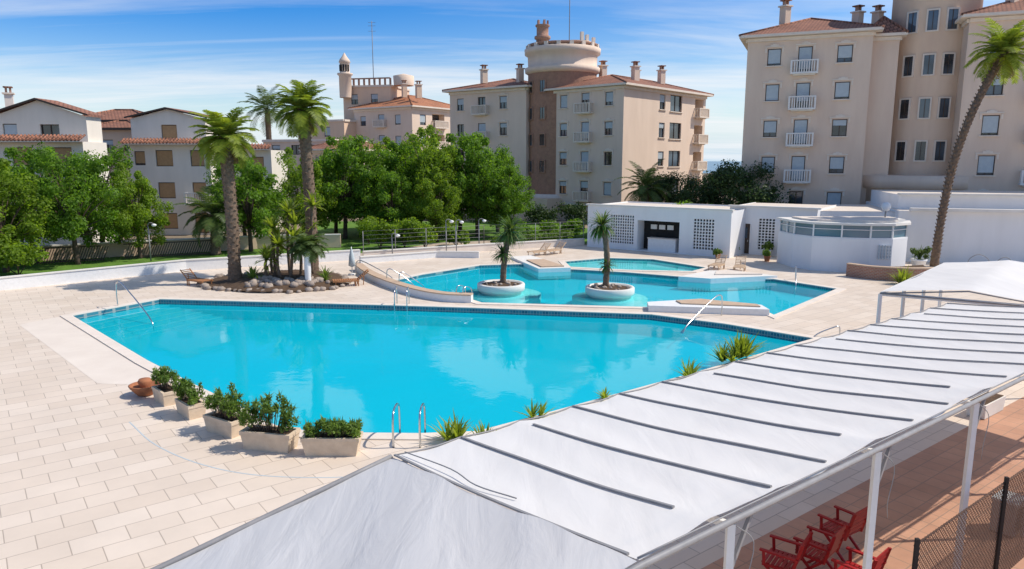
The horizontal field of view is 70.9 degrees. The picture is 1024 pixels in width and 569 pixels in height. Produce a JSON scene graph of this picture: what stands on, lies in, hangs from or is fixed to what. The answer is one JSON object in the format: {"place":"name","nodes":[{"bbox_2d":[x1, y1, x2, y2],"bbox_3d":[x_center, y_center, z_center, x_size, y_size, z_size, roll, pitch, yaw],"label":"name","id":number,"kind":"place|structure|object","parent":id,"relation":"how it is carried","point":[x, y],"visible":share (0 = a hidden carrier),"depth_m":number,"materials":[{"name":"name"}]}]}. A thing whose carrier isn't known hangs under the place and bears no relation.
{"place":"outdoors","nodes":[
{"label":"outdoors","id":0,"kind":"place"},
{"bbox_2d":[0,248,295,276],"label":"grass lawn","id":1,"kind":"structure","parent":0,"point":[60,266],"depth_m":50.13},
{"bbox_2d":[0,240,48,274],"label":"shrub","id":2,"kind":"object","parent":1,"relation":"on","point":[14,253],"visible":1,"depth_m":43.68,"materials":[{"name":"green plant"}]},
{"bbox_2d":[0,158,65,272],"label":"deciduous tree","id":3,"kind":"object","parent":1,"relation":"on","point":[17,216],"visible":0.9,"depth_m":45.25,"materials":[{"name":"green plant"}]},
{"bbox_2d":[0,145,78,245],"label":"deciduous tree","id":4,"kind":"object","parent":1,"relation":"on","point":[12,153],"visible":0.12,"depth_m":50.81,"materials":[{"name":"green plant"}]},
{"bbox_2d":[18,141,123,264],"bbox_3d":[-29.617,-5.406,48.548,5.932,8.364,6.452,6,11,31],"label":"deciduous tree","id":5,"kind":"object","parent":1,"relation":"on","point":[76,222],"visible":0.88,"depth_m":47.81,"materials":[{"name":"green plant"}]},
{"bbox_2d":[60,141,140,241],"bbox_3d":[-31.608,-6.581,54.669,6.791,8.603,6.245,-5,11,-27],"label":"deciduous tree","id":6,"kind":"object","parent":1,"relation":"on","point":[111,161],"visible":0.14,"depth_m":54.49,"materials":[{"name":"green plant"}]},
{"bbox_2d":[2,240,210,265],"bbox_3d":[-32.182,-1.958,49.285,22.746,1.100,0.574,-5,11,-29],"label":"wooden fence","id":7,"kind":"object","parent":1,"relation":"on","point":[97,246],"visible":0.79,"depth_m":52.00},
{"bbox_2d":[103,162,173,258],"bbox_3d":[-27.029,-5.305,51.752,4.608,7.029,4.803,-9,13,-43],"label":"deciduous tree","id":8,"kind":"object","parent":1,"relation":"on","point":[135,215],"visible":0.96,"depth_m":51.07,"materials":[{"name":"green plant"}]},
{"bbox_2d":[28,234,340,260],"bbox_3d":[-29.341,-2.580,52.892,32.956,1.080,2.129,-4,11,-24],"label":"fence","id":9,"kind":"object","parent":1,"relation":"on","point":[116,250],"depth_m":54.30,"materials":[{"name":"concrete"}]},
{"bbox_2d":[173,186,243,254],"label":"palm tree","id":10,"kind":"object","parent":1,"relation":"on","point":[217,237],"visible":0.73,"depth_m":53.11,"materials":[{"name":"green plant"}]},
{"bbox_2d":[208,158,292,251],"bbox_3d":[-20.305,-6.329,55.486,6.656,7.806,6.120,1,10,3],"label":"deciduous tree","id":11,"kind":"object","parent":1,"relation":"on","point":[249,218],"visible":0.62,"depth_m":54.74,"materials":[{"name":"green plant"}]},
{"bbox_2d":[355,263,472,302],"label":"pool bench wall","id":12,"kind":"structure","parent":0,"point":[414,290],"depth_m":37.59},
{"bbox_2d":[359,251,478,262],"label":"garden wall","id":13,"kind":"structure","parent":0,"point":[417,255],"depth_m":51.69,"materials":[{"name":"white paint"}]},
{"bbox_2d":[117,173,735,244],"bbox_3d":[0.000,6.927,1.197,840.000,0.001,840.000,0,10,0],"label":"ground","id":14,"kind":"structure","parent":0,"point":[241,234],"depth_m":70.12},
{"bbox_2d":[0,100,114,244],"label":"walls","id":15,"kind":"structure","parent":14,"relation":"on","point":[30,118],"depth_m":59.55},
{"bbox_2d":[0,98,104,141],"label":"roof","id":16,"kind":"structure","parent":15,"relation":"on","point":[40,138],"depth_m":58.02,"materials":[{"name":"tile"}]},
{"bbox_2d":[101,122,132,203],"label":"walls","id":17,"kind":"structure","parent":14,"relation":"on","point":[115,136],"depth_m":72.03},
{"bbox_2d":[83,109,142,129],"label":"roof","id":18,"kind":"structure","parent":17,"relation":"on","point":[113,119],"depth_m":73.96,"materials":[{"name":"tile"}]},
{"bbox_2d":[128,109,288,234],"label":"walls","id":19,"kind":"structure","parent":14,"relation":"on","point":[183,173],"depth_m":68.27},
{"bbox_2d":[120,107,271,149],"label":"roof","id":20,"kind":"structure","parent":19,"relation":"on","point":[164,141],"depth_m":66.86,"materials":[{"name":"tile"}]},
{"bbox_2d":[135,125,263,232],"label":"windows","id":21,"kind":"structure","parent":19,"relation":"attached to","point":[171,182],"depth_m":68.11,"materials":[{"name":"brown glass"}]},
{"bbox_2d":[135,126,263,231],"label":"shutters","id":22,"kind":"object","parent":21,"relation":"attached to","point":[165,158],"visible":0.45,"depth_m":68.16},
{"bbox_2d":[238,85,285,139],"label":"palm tree","id":23,"kind":"object","parent":14,"relation":"on","point":[268,99],"visible":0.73,"depth_m":100.71,"materials":[{"name":"green plant"}]},
{"bbox_2d":[298,84,450,148],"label":"walls","id":24,"kind":"structure","parent":14,"relation":"on","point":[410,121],"depth_m":114.39,"materials":[{"name":"beige paint"}]},
{"bbox_2d":[324,21,449,121],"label":"trim","id":25,"kind":"structure","parent":24,"relation":"on","point":[402,82],"depth_m":114.88,"materials":[{"name":"paint"}]},
{"bbox_2d":[348,95,449,109],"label":"roof","id":26,"kind":"structure","parent":24,"relation":"on","point":[408,101],"depth_m":113.83,"materials":[{"name":"orange tile"}]},
{"bbox_2d":[450,44,705,220],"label":"walls","id":27,"kind":"structure","parent":14,"relation":"on","point":[638,116],"depth_m":83.94,"materials":[{"name":"beige paint"}]},
{"bbox_2d":[458,80,692,199],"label":"windows","id":28,"kind":"structure","parent":27,"relation":"attached to","point":[674,131],"depth_m":86.08,"materials":[{"name":"grey glass"}]},
{"bbox_2d":[458,92,664,194],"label":"shutters","id":29,"kind":"object","parent":28,"relation":"attached to","point":[585,128],"visible":0.66,"depth_m":82.85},
{"bbox_2d":[449,0,706,205],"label":"trim","id":30,"kind":"structure","parent":27,"relation":"attached to","point":[542,37],"depth_m":84.63,"materials":[{"name":"paint"}]},
{"bbox_2d":[442,74,713,96],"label":"roof","id":31,"kind":"structure","parent":27,"relation":"on","point":[609,80],"depth_m":84.87,"materials":[{"name":"tile"}]},
{"bbox_2d":[471,102,709,202],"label":"balconies","id":32,"kind":"structure","parent":27,"relation":"attached to","point":[704,113],"depth_m":82.69,"materials":[{"name":"paint"}]},
{"bbox_2d":[614,159,674,202],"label":"palm tree","id":33,"kind":"object","parent":14,"relation":"on","point":[642,193],"visible":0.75,"depth_m":66.85,"materials":[{"name":"green plant"}]},
{"bbox_2d":[638,170,698,202],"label":"carob tree","id":34,"kind":"object","parent":14,"relation":"on","point":[669,180],"visible":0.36,"depth_m":72.40,"materials":[{"name":"green plant"}]},
{"bbox_2d":[670,159,795,204],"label":"carob tree","id":35,"kind":"object","parent":14,"relation":"on","point":[726,183],"visible":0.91,"depth_m":63.59,"materials":[{"name":"green plant"}]},
{"bbox_2d":[740,0,1023,203],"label":"walls","id":36,"kind":"structure","parent":14,"relation":"on","point":[880,87],"depth_m":62.00,"materials":[{"name":"beige paint"}]},
{"bbox_2d":[739,0,1023,50],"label":"roof","id":37,"kind":"structure","parent":36,"relation":"on","point":[883,26],"depth_m":61.26,"materials":[{"name":"tile"}]},
{"bbox_2d":[761,9,1003,203],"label":"windows","id":38,"kind":"structure","parent":36,"relation":"attached to","point":[841,130],"depth_m":61.72,"materials":[{"name":"grey glass"}]},
{"bbox_2d":[760,45,1001,203],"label":"shutters","id":39,"kind":"object","parent":38,"relation":"attached to","point":[989,125],"visible":0.9,"depth_m":63.18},
{"bbox_2d":[746,0,1023,195],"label":"trim","id":40,"kind":"structure","parent":36,"relation":"attached to","point":[857,14],"depth_m":61.91,"materials":[{"name":"paint"}]},
{"bbox_2d":[783,59,1023,185],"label":"balconies","id":41,"kind":"structure","parent":36,"relation":"attached to","point":[809,108],"depth_m":62.88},
{"bbox_2d":[284,221,587,252],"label":"grass lawn","id":42,"kind":"structure","parent":0,"point":[354,240],"depth_m":67.26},
{"bbox_2d":[275,146,338,233],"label":"deciduous tree","id":43,"kind":"object","parent":42,"relation":"on","point":[295,178],"visible":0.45,"depth_m":60.88,"materials":[{"name":"green plant"}]},
{"bbox_2d":[312,134,385,238],"bbox_3d":[-14.937,-8.761,64.724,7.799,9.493,7.590,-8,13,-40],"label":"deciduous tree","id":44,"kind":"object","parent":42,"relation":"on","point":[335,168],"visible":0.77,"depth_m":63.25,"materials":[{"name":"green plant"}]},
{"bbox_2d":[360,219,397,248],"bbox_3d":[-10.599,-4.122,57.638,2.599,2.538,2.627,-6,12,-32],"label":"shrub","id":45,"kind":"object","parent":42,"relation":"on","point":[386,231],"visible":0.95,"depth_m":57.14,"materials":[{"name":"green plant"}]},
{"bbox_2d":[346,144,413,223],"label":"deciduous tree","id":46,"kind":"object","parent":42,"relation":"on","point":[394,159],"visible":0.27,"depth_m":64.55,"materials":[{"name":"green plant"}]},
{"bbox_2d":[362,165,419,240],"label":"deciduous tree","id":47,"kind":"object","parent":42,"relation":"on","point":[392,211],"visible":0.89,"depth_m":62.36,"materials":[{"name":"green plant"}]},
{"bbox_2d":[388,217,420,246],"bbox_3d":[-8.777,-4.344,58.879,3.200,2.565,2.895,0,10,0],"label":"shrub","id":48,"kind":"object","parent":42,"relation":"on","point":[402,225],"visible":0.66,"depth_m":58.21,"materials":[{"name":"green plant"}]},
{"bbox_2d":[381,140,437,232],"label":"deciduous tree","id":49,"kind":"object","parent":42,"relation":"on","point":[400,150],"visible":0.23,"depth_m":66.78,"materials":[{"name":"green plant"}]},
{"bbox_2d":[408,220,437,246],"bbox_3d":[-6.965,-3.989,57.697,2.402,2.282,2.898,-4,11,-22],"label":"shrub","id":50,"kind":"object","parent":42,"relation":"on","point":[428,234],"visible":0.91,"depth_m":57.30,"materials":[{"name":"green plant"}]},
{"bbox_2d":[405,166,461,241],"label":"deciduous tree","id":51,"kind":"object","parent":42,"relation":"on","point":[437,213],"visible":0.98,"depth_m":61.54,"materials":[{"name":"green plant"}]},
{"bbox_2d":[398,127,470,237],"bbox_3d":[-7.304,-9.192,65.511,7.338,10.089,7.040,4,11,21],"label":"deciduous tree","id":52,"kind":"object","parent":42,"relation":"on","point":[426,162],"visible":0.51,"depth_m":64.14,"materials":[{"name":"green plant"}]},
{"bbox_2d":[430,131,496,233],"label":"deciduous tree","id":53,"kind":"object","parent":42,"relation":"on","point":[450,137],"visible":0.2,"depth_m":66.63,"materials":[{"name":"green plant"}]},
{"bbox_2d":[442,135,508,236],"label":"deciduous tree","id":54,"kind":"object","parent":42,"relation":"on","point":[478,165],"visible":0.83,"depth_m":64.61,"materials":[{"name":"green plant"}]},
{"bbox_2d":[474,144,530,231],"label":"deciduous tree","id":55,"kind":"object","parent":42,"relation":"on","point":[501,153],"visible":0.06,"depth_m":69.13,"materials":[{"name":"green plant"}]},
{"bbox_2d":[480,165,535,231],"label":"deciduous tree","id":56,"kind":"object","parent":42,"relation":"on","point":[510,195],"visible":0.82,"depth_m":64.70,"materials":[{"name":"green plant"}]},
{"bbox_2d":[488,228,575,242],"bbox_3d":[1.829,-3.991,60.581,8.604,1.237,1.506,-5,11,-29],"label":"hedge","id":57,"kind":"object","parent":42,"relation":"on","point":[554,236],"visible":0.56,"depth_m":60.87,"materials":[{"name":"green plant"}]},
{"bbox_2d":[523,201,559,225],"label":"shrub","id":58,"kind":"object","parent":42,"relation":"on","point":[536,215],"visible":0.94,"depth_m":71.20,"materials":[{"name":"green plant"}]},
{"bbox_2d":[555,201,587,224],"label":"shrub","id":59,"kind":"object","parent":42,"relation":"on","point":[578,211],"visible":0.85,"depth_m":71.42,"materials":[{"name":"green plant"}]},
{"bbox_2d":[79,304,797,432],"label":"pool water","id":60,"kind":"structure","parent":0,"point":[371,368],"depth_m":26.98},
{"bbox_2d":[0,0,1004,160],"label":"sky","id":61,"kind":"structure","parent":0,"point":[197,56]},
{"bbox_2d":[0,245,1023,568],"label":"pool deck","id":62,"kind":"structure","parent":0,"point":[90,477],"depth_m":17.72,"materials":[{"name":"tile"}]},
{"bbox_2d":[20,317,161,384],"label":"paving slab","id":63,"kind":"structure","parent":62,"relation":"on","point":[96,361],"depth_m":26.42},
{"bbox_2d":[128,377,158,396],"bbox_3d":[-11.100,3.094,21.744,0.920,0.500,0.920,0,10,0],"label":"terracotta bowl","id":64,"kind":"object","parent":62,"relation":"on","point":[140,387],"visible":0.81,"depth_m":21.57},
{"bbox_2d":[150,365,179,406],"bbox_3d":[-10.184,2.892,21.075,1.255,1.176,0.674,9,13,42],"label":"planter box","id":65,"kind":"object","parent":62,"relation":"on","point":[163,392],"visible":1,"depth_m":20.91,"materials":[{"name":"stone"}]},
{"bbox_2d":[0,249,359,290],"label":"boundary wall","id":66,"kind":"structure","parent":62,"relation":"on","point":[61,277],"depth_m":44.01,"materials":[{"name":"white paint"}]},
{"bbox_2d":[171,377,205,419],"bbox_3d":[-8.979,3.102,19.958,1.235,1.142,0.713,9,13,43],"label":"planter box","id":67,"kind":"object","parent":62,"relation":"on","point":[188,402],"visible":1,"depth_m":19.79,"materials":[{"name":"stone"}]},
{"bbox_2d":[201,383,249,438],"bbox_3d":[-7.430,3.209,18.657,1.498,1.376,0.834,7,12,35],"label":"planter box","id":68,"kind":"object","parent":62,"relation":"on","point":[222,420],"visible":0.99,"depth_m":18.50,"materials":[{"name":"stone"}]},
{"bbox_2d":[237,390,300,453],"bbox_3d":[-5.970,3.347,17.635,1.630,1.451,0.873,2,10,9],"label":"planter box","id":69,"kind":"object","parent":62,"relation":"on","point":[281,437],"visible":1,"depth_m":17.52,"materials":[{"name":"stone"}]},
{"bbox_2d":[203,270,346,292],"bbox_3d":[-13.700,-0.396,41.894,8.600,0.520,7.300,0,10,0],"label":"planting bed","id":70,"kind":"object","parent":62,"relation":"on","point":[237,284],"visible":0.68,"depth_m":40.32,"materials":[{"name":"soil"}]},
{"bbox_2d":[189,106,259,280],"bbox_3d":[-15.961,-4.947,40.454,3.715,9.992,4.034,-5,11,-27],"label":"palm tree","id":71,"kind":"object","parent":70,"relation":"in","point":[227,140],"visible":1,"depth_m":39.89,"materials":[{"name":"green plant"}]},
{"bbox_2d":[196,269,351,293],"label":"garden rocks","id":72,"kind":"object","parent":70,"relation":"on","point":[292,282],"visible":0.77,"depth_m":39.36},
{"bbox_2d":[268,79,332,270],"bbox_3d":[-12.443,-6.378,43.407,3.726,11.802,4.009,-9,13,-43],"label":"palm tree","id":73,"kind":"object","parent":70,"relation":"in","point":[301,117],"visible":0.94,"depth_m":42.48,"materials":[{"name":"green plant"}]},
{"bbox_2d":[284,233,329,276],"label":"palm","id":74,"kind":"object","parent":70,"relation":"on","point":[306,245],"visible":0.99,"depth_m":39.69,"materials":[{"name":"green plant"}]},
{"bbox_2d":[300,415,364,455],"bbox_3d":[-4.358,3.634,17.380,1.587,0.971,0.725,0,10,0],"label":"planter box","id":75,"kind":"object","parent":62,"relation":"on","point":[335,437],"visible":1,"depth_m":17.20,"materials":[{"name":"concrete"}]},
{"bbox_2d":[60,297,820,440],"bbox_3d":[-4.575,2.460,26.779,33.523,0.035,17.121,1,10,8],"label":"pool coping","id":76,"kind":"object","parent":62,"relation":"on","point":[130,355],"visible":0.49,"depth_m":30.03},
{"bbox_2d":[718,325,767,358],"bbox_3d":[8.286,2.038,25.740,2.002,1.160,2.134,0,10,0],"label":"aloe plant","id":77,"kind":"object","parent":76,"relation":"on","point":[744,348],"visible":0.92,"depth_m":25.60,"materials":[{"name":"green plant"}]},
{"bbox_2d":[74,300,810,341],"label":"swimming pool","id":78,"kind":"structure","parent":62,"relation":"in","point":[517,312],"depth_m":34.35,"materials":[{"name":"tile"}]},
{"bbox_2d":[430,410,474,440],"bbox_3d":[-1.530,3.556,18.006,1.241,0.803,1.317,-4,11,-23],"label":"aloe plant","id":79,"kind":"object","parent":62,"relation":"on","point":[454,431],"visible":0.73,"depth_m":18.05,"materials":[{"name":"green plant"}]},
{"bbox_2d":[362,238,584,255],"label":"boundary wall","id":80,"kind":"structure","parent":62,"relation":"on","point":[524,245],"depth_m":56.05,"materials":[{"name":"paint"}]},
{"bbox_2d":[362,221,583,250],"bbox_3d":[-2.393,-3.843,56.000,18.887,1.510,0.253,-5,11,-27],"label":"wire fence","id":81,"kind":"object","parent":80,"relation":"on","point":[535,230],"visible":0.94,"depth_m":55.09,"materials":[{"name":"grey metal"}]},
{"bbox_2d":[151,303,1023,568],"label":"shade canopy","id":82,"kind":"object","parent":62,"relation":"on","point":[615,481],"visible":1,"depth_m":9.52,"materials":[{"name":"fabric"}]},
{"bbox_2d":[398,264,833,313],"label":"swimming pool","id":83,"kind":"structure","parent":62,"relation":"in","point":[775,296],"depth_m":43.26,"materials":[{"name":"liquid"}]},
{"bbox_2d":[477,279,524,297],"bbox_3d":[-0.600,0.372,39.337,2.600,1.076,2.600,0,10,0],"label":"round planter","id":84,"kind":"object","parent":83,"relation":"on","point":[496,288],"visible":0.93,"depth_m":38.46,"materials":[{"name":"concrete"}]},
{"bbox_2d":[489,214,526,282],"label":"yucca palm","id":85,"kind":"object","parent":84,"relation":"on","point":[509,237],"visible":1,"depth_m":39.04,"materials":[{"name":"green plant"}]},
{"bbox_2d":[463,288,540,303],"bbox_3d":[-0.600,0.705,39.395,4.400,0.400,4.400,0,10,0],"label":"underwater shelf","id":86,"kind":"object","parent":83,"relation":"on","point":[528,296],"visible":0.28,"depth_m":38.29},
{"bbox_2d":[511,255,570,278],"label":"pool platform","id":87,"kind":"structure","parent":83,"relation":"in","point":[537,267],"depth_m":46.82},
{"bbox_2d":[585,283,634,301],"bbox_3d":[5.200,0.558,38.253,2.600,1.078,2.600,0,10,0],"label":"round planter","id":88,"kind":"object","parent":83,"relation":"on","point":[613,292],"visible":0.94,"depth_m":37.37,"materials":[{"name":"concrete"}]},
{"bbox_2d":[585,209,619,286],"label":"yucca palm","id":89,"kind":"object","parent":88,"relation":"on","point":[601,230],"visible":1,"depth_m":37.87,"materials":[{"name":"green plant"}]},
{"bbox_2d":[572,292,647,306],"bbox_3d":[5.200,0.892,38.311,4.000,0.400,4.000,0,10,0],"label":"underwater shelf","id":90,"kind":"object","parent":83,"relation":"on","point":[636,300],"visible":0.33,"depth_m":37.20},
{"bbox_2d":[678,270,776,290],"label":"pool platform","id":91,"kind":"structure","parent":83,"relation":"in","point":[716,280],"depth_m":42.60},
{"bbox_2d":[394,263,845,318],"bbox_3d":[5.134,0.154,40.129,24.929,0.035,14.205,4,11,23],"label":"pool coping","id":92,"kind":"object","parent":62,"relation":"on","point":[809,302],"visible":0.48,"depth_m":36.25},
{"bbox_2d":[566,258,702,270],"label":"childrens pool","id":93,"kind":"structure","parent":62,"relation":"in","point":[636,264],"depth_m":50.64,"materials":[{"name":"tile"}]},
{"bbox_2d":[559,257,712,272],"bbox_3d":[8.301,-1.391,49.077,10.504,0.035,6.304,2,10,12],"label":"pool coping","id":94,"kind":"object","parent":62,"relation":"on","point":[563,262],"visible":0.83,"depth_m":48.07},
{"bbox_2d":[647,299,769,315],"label":"pool platform","id":95,"kind":"structure","parent":62,"relation":"on","point":[698,305],"depth_m":33.46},
{"bbox_2d":[587,201,893,257],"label":"walls","id":96,"kind":"structure","parent":62,"relation":"on","point":[729,233],"depth_m":53.82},
{"bbox_2d":[610,214,774,250],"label":"lattice screens","id":97,"kind":"object","parent":96,"relation":"on","point":[621,235],"visible":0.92,"depth_m":53.65,"materials":[{"name":"white paint"}]},
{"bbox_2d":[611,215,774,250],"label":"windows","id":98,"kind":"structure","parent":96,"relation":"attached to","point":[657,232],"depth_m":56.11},
{"bbox_2d":[636,224,751,253],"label":"doors","id":99,"kind":"structure","parent":96,"relation":"attached to","point":[663,244],"depth_m":55.43,"materials":[{"name":"white paint"}]},
{"bbox_2d":[586,202,890,211],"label":"roof","id":100,"kind":"structure","parent":96,"relation":"on","point":[853,207],"depth_m":56.26,"materials":[{"name":"concrete"}]},
{"bbox_2d":[776,216,910,271],"bbox_3d":[22.403,-2.741,47.478,8.056,3.240,5.343,0,10,0],"label":"glazed kiosk","id":101,"kind":"object","parent":62,"relation":"on","point":[829,243],"visible":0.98,"depth_m":45.70,"materials":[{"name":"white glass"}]},
{"bbox_2d":[866,190,1023,262],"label":"white outbuilding","id":102,"kind":"structure","parent":62,"relation":"on","point":[989,225],"depth_m":49.53,"materials":[{"name":"paint"}]},
{"bbox_2d":[876,260,1023,322],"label":"shade tent","id":103,"kind":"object","parent":62,"relation":"on","point":[1003,279],"visible":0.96,"depth_m":24.50,"materials":[{"name":"fabric"}]},
{"bbox_2d":[930,18,1023,266],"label":"palm tree","id":104,"kind":"object","parent":62,"relation":"on","point":[1004,59],"visible":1,"depth_m":46.20,"materials":[{"name":"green plant"}]},
{"bbox_2d":[966,392,1005,418],"bbox_3d":[13.300,3.401,20.173,1.404,0.450,0.486,-7,12,-37],"label":"planter trough","id":105,"kind":"object","parent":62,"relation":"on","point":[994,404],"visible":0.71,"depth_m":19.97,"materials":[{"name":"concrete"}]},
{"bbox_2d":[701,397,1023,568],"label":"terrace floor","id":106,"kind":"structure","parent":0,"point":[924,497],"depth_m":15.00,"materials":[{"name":"tile"}]},
{"bbox_2d":[759,531,812,568],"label":"folding chair","id":107,"kind":"object","parent":106,"relation":"on","point":[780,555],"visible":1,"depth_m":11.85,"materials":[{"name":"red paint"}]},
{"bbox_2d":[793,524,848,568],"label":"folding chair","id":108,"kind":"object","parent":106,"relation":"on","point":[835,543],"visible":0.89,"depth_m":12.11,"materials":[{"name":"red paint"}]},
{"bbox_2d":[817,505,867,561],"bbox_3d":[5.975,4.390,12.951,0.600,0.973,0.686,-7,12,-35],"label":"folding chair","id":109,"kind":"object","parent":106,"relation":"on","point":[857,522],"visible":0.78,"depth_m":12.88,"materials":[{"name":"red paint"}]},
{"bbox_2d":[831,546,891,568],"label":"folding chair","id":110,"kind":"object","parent":106,"relation":"on","point":[880,561],"visible":0.9,"depth_m":11.46,"materials":[{"name":"red paint"}]},
{"bbox_2d":[912,468,1023,568],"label":"fence","id":111,"kind":"object","parent":106,"relation":"on","point":[1001,521],"visible":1,"depth_m":11.40,"materials":[{"name":"metal"}]},
{"bbox_2d":[846,263,932,280],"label":"brick wall","id":112,"kind":"structure","parent":0,"point":[863,271],"depth_m":42.69,"materials":[{"name":"brick"}]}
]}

